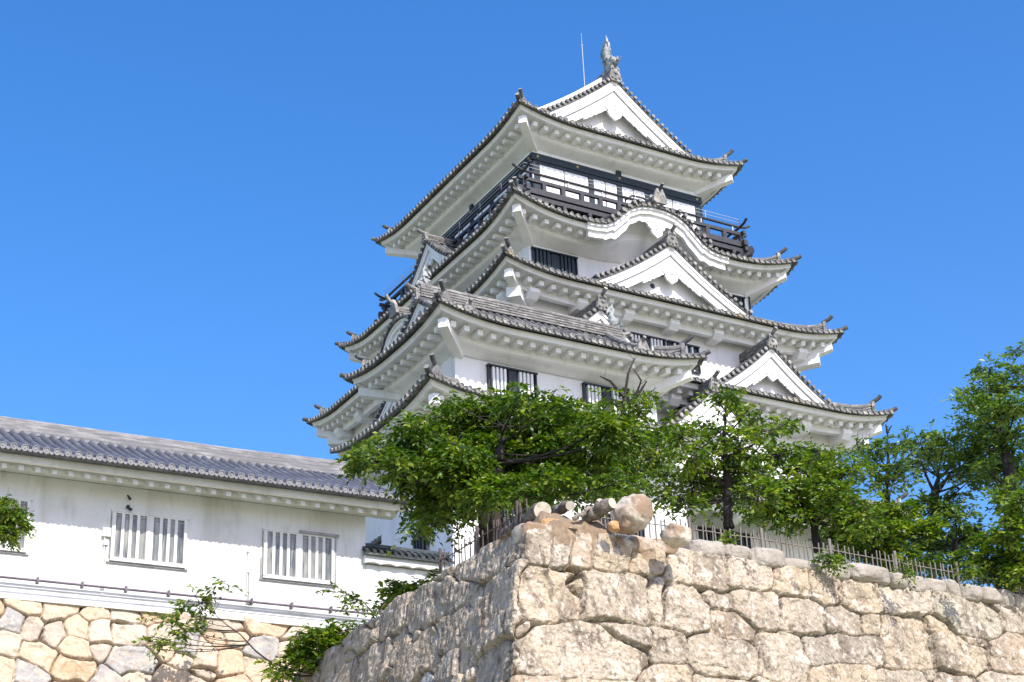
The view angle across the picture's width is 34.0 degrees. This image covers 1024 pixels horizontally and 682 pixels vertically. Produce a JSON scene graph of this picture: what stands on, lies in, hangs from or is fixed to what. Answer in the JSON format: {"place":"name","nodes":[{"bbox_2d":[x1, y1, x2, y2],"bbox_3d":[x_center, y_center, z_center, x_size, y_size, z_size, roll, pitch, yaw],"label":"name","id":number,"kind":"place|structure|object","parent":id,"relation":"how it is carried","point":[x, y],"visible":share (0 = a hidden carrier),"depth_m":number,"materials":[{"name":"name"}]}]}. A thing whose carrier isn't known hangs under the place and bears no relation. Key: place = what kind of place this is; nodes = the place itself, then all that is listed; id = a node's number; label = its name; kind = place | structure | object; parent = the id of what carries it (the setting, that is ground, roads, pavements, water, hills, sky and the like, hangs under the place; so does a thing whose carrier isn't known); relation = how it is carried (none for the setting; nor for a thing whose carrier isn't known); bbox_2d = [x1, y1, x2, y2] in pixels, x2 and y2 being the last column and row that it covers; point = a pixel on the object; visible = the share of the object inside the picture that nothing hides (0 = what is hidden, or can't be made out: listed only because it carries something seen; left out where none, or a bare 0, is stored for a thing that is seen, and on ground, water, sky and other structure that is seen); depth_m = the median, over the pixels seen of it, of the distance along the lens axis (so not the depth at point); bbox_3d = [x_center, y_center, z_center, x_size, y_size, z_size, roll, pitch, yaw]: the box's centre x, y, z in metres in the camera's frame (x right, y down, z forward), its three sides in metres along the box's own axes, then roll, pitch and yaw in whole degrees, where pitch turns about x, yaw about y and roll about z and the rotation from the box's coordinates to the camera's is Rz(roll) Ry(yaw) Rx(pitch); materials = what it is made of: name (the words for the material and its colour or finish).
{"place":"outdoors","nodes":[
{"label":"outdoors","id":0,"kind":"place"},
{"bbox_2d":[0,493,37,552],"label":"tree","id":1,"kind":"object","parent":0,"point":[10,520],"visible":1,"depth_m":50.00,"materials":[{"name":"green plant"}]},
{"bbox_2d":[0,0,1023,595],"label":"sky","id":2,"kind":"structure","parent":0,"point":[195,194],"materials":[{"name":"blue"}]},
{"bbox_2d":[302,36,918,564],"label":"castle keep","id":3,"kind":"structure","parent":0,"point":[594,198],"depth_m":97.35,"materials":[{"name":"paint"}]},
{"bbox_2d":[531,246,577,275],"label":"window","id":4,"kind":"structure","parent":3,"relation":"in","point":[562,262],"depth_m":94.66,"materials":[{"name":"black wood"}]},
{"bbox_2d":[630,331,666,349],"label":"window","id":5,"kind":"structure","parent":3,"relation":"in","point":[651,341],"depth_m":93.60,"materials":[{"name":"white wood"}]},
{"bbox_2d":[666,340,700,374],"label":"window","id":6,"kind":"structure","parent":3,"relation":"in","point":[692,349],"depth_m":94.68,"materials":[{"name":"white wood"}]},
{"bbox_2d":[698,526,752,548],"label":"window","id":7,"kind":"structure","parent":3,"relation":"in","point":[709,534],"depth_m":89.01,"materials":[{"name":"black wood"}]},
{"bbox_2d":[726,293,744,306],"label":"window","id":8,"kind":"structure","parent":3,"relation":"in","point":[739,298],"depth_m":100.74,"materials":[{"name":"black wood"}]},
{"bbox_2d":[794,445,835,475],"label":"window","id":9,"kind":"structure","parent":3,"relation":"in","point":[816,452],"depth_m":94.96,"materials":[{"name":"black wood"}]},
{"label":"terrace","id":10,"kind":"structure","parent":0,"visible":0},
{"bbox_2d":[0,598,349,681],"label":"stone wall","id":11,"kind":"structure","parent":10,"relation":"on","point":[46,642],"depth_m":54.45,"materials":[{"name":"beige stone"}]},
{"bbox_2d":[132,576,269,663],"bbox_3d":[-9.893,9.011,53.636,4.464,2.846,1.676,3,-26,-11],"label":"wall plant","id":12,"kind":"object","parent":11,"relation":"attached to","point":[207,599],"depth_m":53.48,"materials":[{"name":"green plant"}]},
{"bbox_2d":[0,416,413,630],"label":"gallery building","id":13,"kind":"structure","parent":11,"relation":"on","point":[131,522],"depth_m":57.46,"materials":[{"name":"paint"}]},
{"bbox_2d":[0,495,32,555],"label":"window","id":14,"kind":"structure","parent":13,"relation":"in","point":[23,543],"depth_m":54.73,"materials":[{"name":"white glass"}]},
{"bbox_2d":[106,509,188,570],"bbox_3d":[-12.283,6.721,56.685,2.780,1.880,0.140,10,-28,-25],"label":"window","id":15,"kind":"structure","parent":13,"relation":"in","point":[143,539],"depth_m":56.69,"materials":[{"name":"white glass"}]},
{"bbox_2d":[259,527,338,587],"bbox_3d":[-7.465,7.601,58.960,2.900,1.930,0.140,10,-28,-25],"label":"window","id":16,"kind":"structure","parent":13,"relation":"in","point":[288,556],"depth_m":58.95,"materials":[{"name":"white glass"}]},
{"bbox_2d":[362,543,453,621],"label":"plaster wall","id":17,"kind":"structure","parent":11,"relation":"on","point":[402,564],"depth_m":60.53,"materials":[{"name":"paint"}]},
{"bbox_2d":[315,581,382,619],"bbox_3d":[-4.732,8.065,51.078,2.293,1.418,1.655,12,-29,-28],"label":"shrub","id":18,"kind":"object","parent":10,"relation":"on","point":[353,596],"depth_m":51.23,"materials":[{"name":"green plant"}]},
{"bbox_2d":[329,380,661,557],"bbox_3d":[-0.449,3.574,48.076,9.341,5.837,6.503,-1,-25,-2],"label":"broadleaf tree","id":19,"kind":"object","parent":10,"relation":"on","point":[496,468],"visible":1,"depth_m":46.86,"materials":[{"name":"green plant"}]},
{"bbox_2d":[587,352,693,517],"bbox_3d":[3.639,2.963,51.264,3.498,6.024,2.905,12,-29,-28],"label":"slender tree","id":20,"kind":"object","parent":10,"relation":"on","point":[624,406],"visible":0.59,"depth_m":51.32,"materials":[{"name":"green plant"}]},
{"bbox_2d":[639,384,812,538],"bbox_3d":[6.099,3.485,48.016,5.086,5.049,4.949,-7,-25,9],"label":"broadleaf tree","id":21,"kind":"object","parent":10,"relation":"on","point":[732,481],"visible":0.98,"depth_m":47.57,"materials":[{"name":"green plant"}]},
{"bbox_2d":[741,436,890,553],"bbox_3d":[8.586,4.338,48.154,3.847,4.326,4.755,-3,-25,1],"label":"broadleaf tree","id":22,"kind":"object","parent":10,"relation":"on","point":[814,510],"visible":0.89,"depth_m":47.34,"materials":[{"name":"green plant"}]},
{"bbox_2d":[804,490,953,575],"bbox_3d":[10.858,5.729,49.445,3.386,2.938,3.863,12,-29,-28],"label":"bushy tree","id":23,"kind":"object","parent":10,"relation":"on","point":[904,533],"visible":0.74,"depth_m":48.76,"materials":[{"name":"green plant"}]},
{"bbox_2d":[833,422,936,527],"bbox_3d":[12.372,4.725,56.627,3.660,4.494,3.702,12,-29,-28],"label":"sparse tree","id":24,"kind":"object","parent":10,"relation":"on","point":[894,471],"visible":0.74,"depth_m":56.23,"materials":[{"name":"green plant"}]},
{"bbox_2d":[895,486,991,583],"bbox_3d":[12.942,5.869,50.431,3.096,4.185,4.453,-11,-26,18],"label":"bushy tree","id":25,"kind":"object","parent":10,"relation":"on","point":[955,549],"visible":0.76,"depth_m":50.29,"materials":[{"name":"green plant"}]},
{"bbox_2d":[892,418,996,540],"bbox_3d":[13.972,4.236,53.107,3.152,4.723,4.308,-6,-25,7],"label":"maple tree","id":26,"kind":"object","parent":10,"relation":"on","point":[934,454],"visible":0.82,"depth_m":52.77,"materials":[{"name":"green plant"}]},
{"bbox_2d":[940,338,1023,594],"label":"tall tree","id":27,"kind":"object","parent":10,"relation":"on","point":[1002,413],"visible":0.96,"depth_m":50.38,"materials":[{"name":"green plant"}]},
{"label":"castle platform","id":28,"kind":"structure","parent":0,"visible":0},
{"bbox_2d":[330,263,722,565],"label":"corner turret","id":29,"kind":"object","parent":28,"relation":"on","point":[446,341],"visible":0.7,"depth_m":79.38,"materials":[{"name":"paint"}]},
{"bbox_2d":[411,532,428,549],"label":"window","id":30,"kind":"structure","parent":29,"relation":"in","point":[417,545],"depth_m":75.56,"materials":[{"name":"black wood"}]},
{"bbox_2d":[502,509,515,526],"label":"window","id":31,"kind":"structure","parent":29,"relation":"in","point":[505,518],"depth_m":74.86,"materials":[{"name":"black wood"}]},
{"bbox_2d":[486,363,537,398],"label":"window","id":32,"kind":"structure","parent":29,"relation":"in","point":[498,376],"depth_m":78.63,"materials":[{"name":"white wood"}]},
{"bbox_2d":[581,382,629,413],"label":"window","id":33,"kind":"structure","parent":29,"relation":"in","point":[589,396],"depth_m":80.90,"materials":[{"name":"white wood"}]},
{"bbox_2d":[599,513,645,536],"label":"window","id":34,"kind":"structure","parent":29,"relation":"in","point":[641,532],"depth_m":77.71,"materials":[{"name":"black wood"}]},
{"label":"ground","id":35,"kind":"structure","parent":0,"visible":0},
{"bbox_2d":[286,521,1023,681],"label":"stone wall","id":36,"kind":"structure","parent":35,"relation":"on","point":[525,602],"depth_m":39.92,"materials":[{"name":"beige stone"}]},
{"bbox_2d":[253,618,365,681],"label":"shrub","id":37,"kind":"object","parent":36,"relation":"on","point":[305,654],"visible":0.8,"depth_m":50.17,"materials":[{"name":"green plant"}]},
{"bbox_2d":[374,568,443,616],"bbox_3d":[-2.680,7.067,46.964,2.471,1.717,1.751,2,-25,-9],"label":"shrub","id":38,"kind":"object","parent":36,"relation":"on","point":[396,589],"visible":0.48,"depth_m":46.66,"materials":[{"name":"green plant"}]},
{"bbox_2d":[438,498,528,573],"bbox_3d":[-0.745,5.143,41.664,0.113,1.628,5.456,9,-27,-23],"label":"dark fence","id":39,"kind":"object","parent":36,"relation":"on","point":[518,515],"visible":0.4,"depth_m":41.82,"materials":[{"name":"black metal"}]},
{"bbox_2d":[539,518,557,523],"bbox_3d":[0.851,4.258,38.505,0.600,0.293,0.452,6,-26,-18],"label":"stone","id":40,"kind":"object","parent":36,"relation":"on","point":[545,520],"visible":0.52,"depth_m":38.34,"materials":[{"name":"beige stone"}]},
{"bbox_2d":[532,511,655,564],"bbox_3d":[1.627,4.822,39.410,3.351,1.220,1.802,12,-29,-28],"label":"rock","id":41,"kind":"object","parent":36,"relation":"on","point":[562,532],"visible":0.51,"depth_m":38.66,"materials":[{"name":"beige stone"}]},
{"bbox_2d":[498,502,550,537],"bbox_3d":[0.303,4.397,40.260,0.491,0.781,3.106,5,-26,-16],"label":"log","id":42,"kind":"object","parent":41,"relation":"on","point":[532,512],"visible":0.43,"depth_m":39.04,"materials":[{"name":"beige wood"}]},
{"bbox_2d":[551,501,574,514],"bbox_3d":[1.137,3.991,39.637,0.299,0.482,1.438,5,-26,-15],"label":"log","id":43,"kind":"object","parent":41,"relation":"on","point":[562,507],"visible":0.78,"depth_m":39.20,"materials":[{"name":"grey wood"}]},
{"bbox_2d":[572,506,591,520],"bbox_3d":[1.646,4.002,38.942,0.585,0.438,0.176,12,-29,-28],"label":"branch stub","id":44,"kind":"object","parent":41,"relation":"on","point":[580,514],"visible":1,"depth_m":38.84,"materials":[{"name":"grey wood"}]},
{"bbox_2d":[581,498,615,521],"bbox_3d":[1.967,3.999,39.109,0.939,0.560,0.379,-18,-29,30],"label":"log","id":45,"kind":"object","parent":41,"relation":"on","point":[607,505],"visible":0.92,"depth_m":38.97,"materials":[{"name":"grey wood"}]},
{"bbox_2d":[592,498,601,512],"bbox_3d":[1.940,3.920,39.092,0.200,0.415,0.476,12,-29,-28],"label":"branch stub","id":46,"kind":"object","parent":45,"relation":"on","point":[595,508],"visible":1,"depth_m":38.96,"materials":[{"name":"grey wood"}]},
{"bbox_2d":[607,520,619,532],"bbox_3d":[2.326,4.264,38.521,0.289,0.258,0.250,12,-29,-28],"label":"stone","id":47,"kind":"object","parent":36,"relation":"on","point":[613,526],"visible":1,"depth_m":38.44,"materials":[{"name":"beige stone"}]},
{"bbox_2d":[614,517,639,533],"bbox_3d":[2.668,4.232,38.880,0.560,0.504,0.555,12,-29,-28],"label":"boulder","id":48,"kind":"object","parent":36,"relation":"on","point":[626,526],"visible":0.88,"depth_m":38.66,"materials":[{"name":"stone"}]},
{"bbox_2d":[613,494,652,529],"bbox_3d":[2.793,4.004,39.022,0.820,0.883,0.801,21,-34,-40],"label":"boulder","id":49,"kind":"object","parent":36,"relation":"on","point":[636,509],"visible":0.91,"depth_m":38.77,"materials":[{"name":"stone"}]},
{"bbox_2d":[659,523,691,548],"bbox_3d":[3.814,4.538,38.989,0.682,0.518,0.616,12,-29,-28],"label":"boulder","id":50,"kind":"object","parent":36,"relation":"on","point":[674,535],"visible":1,"depth_m":38.79,"materials":[{"name":"stone"}]},
{"bbox_2d":[713,530,740,544],"bbox_3d":[5.397,4.995,41.184,0.830,0.776,0.871,12,-29,-28],"label":"plant","id":51,"kind":"object","parent":36,"relation":"on","point":[728,539],"visible":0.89,"depth_m":41.17,"materials":[{"name":"green plant"}]},
{"bbox_2d":[600,510,1021,594],"bbox_3d":[8.607,5.923,44.104,15.857,1.417,0.116,13,-29,-30],"label":"fence","id":52,"kind":"object","parent":36,"relation":"on","point":[829,545],"visible":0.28,"depth_m":43.64,"materials":[{"name":"grey metal"}]},
{"bbox_2d":[808,547,854,576],"bbox_3d":[7.939,5.523,41.971,1.026,0.675,0.888,4,-26,-13],"label":"plant","id":53,"kind":"object","parent":36,"relation":"on","point":[832,559],"visible":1,"depth_m":42.05,"materials":[{"name":"green plant"}]},
{"bbox_2d":[891,551,918,590],"bbox_3d":[9.994,5.842,42.752,0.640,1.040,0.775,-5,-25,6],"label":"plant","id":54,"kind":"object","parent":36,"relation":"on","point":[905,575],"visible":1,"depth_m":42.76,"materials":[{"name":"green plant"}]},
{"bbox_2d":[949,560,994,588],"bbox_3d":[11.914,6.052,43.744,0.951,0.707,1.056,12,-29,-28],"label":"plant","id":55,"kind":"object","parent":36,"relation":"on","point":[970,572],"visible":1,"depth_m":43.68,"materials":[{"name":"green plant"}]},
{"bbox_2d":[960,488,1023,594],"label":"bushy tree","id":56,"kind":"object","parent":36,"relation":"on","point":[1007,560],"visible":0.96,"depth_m":46.56,"materials":[{"name":"green plant"}]}
]}

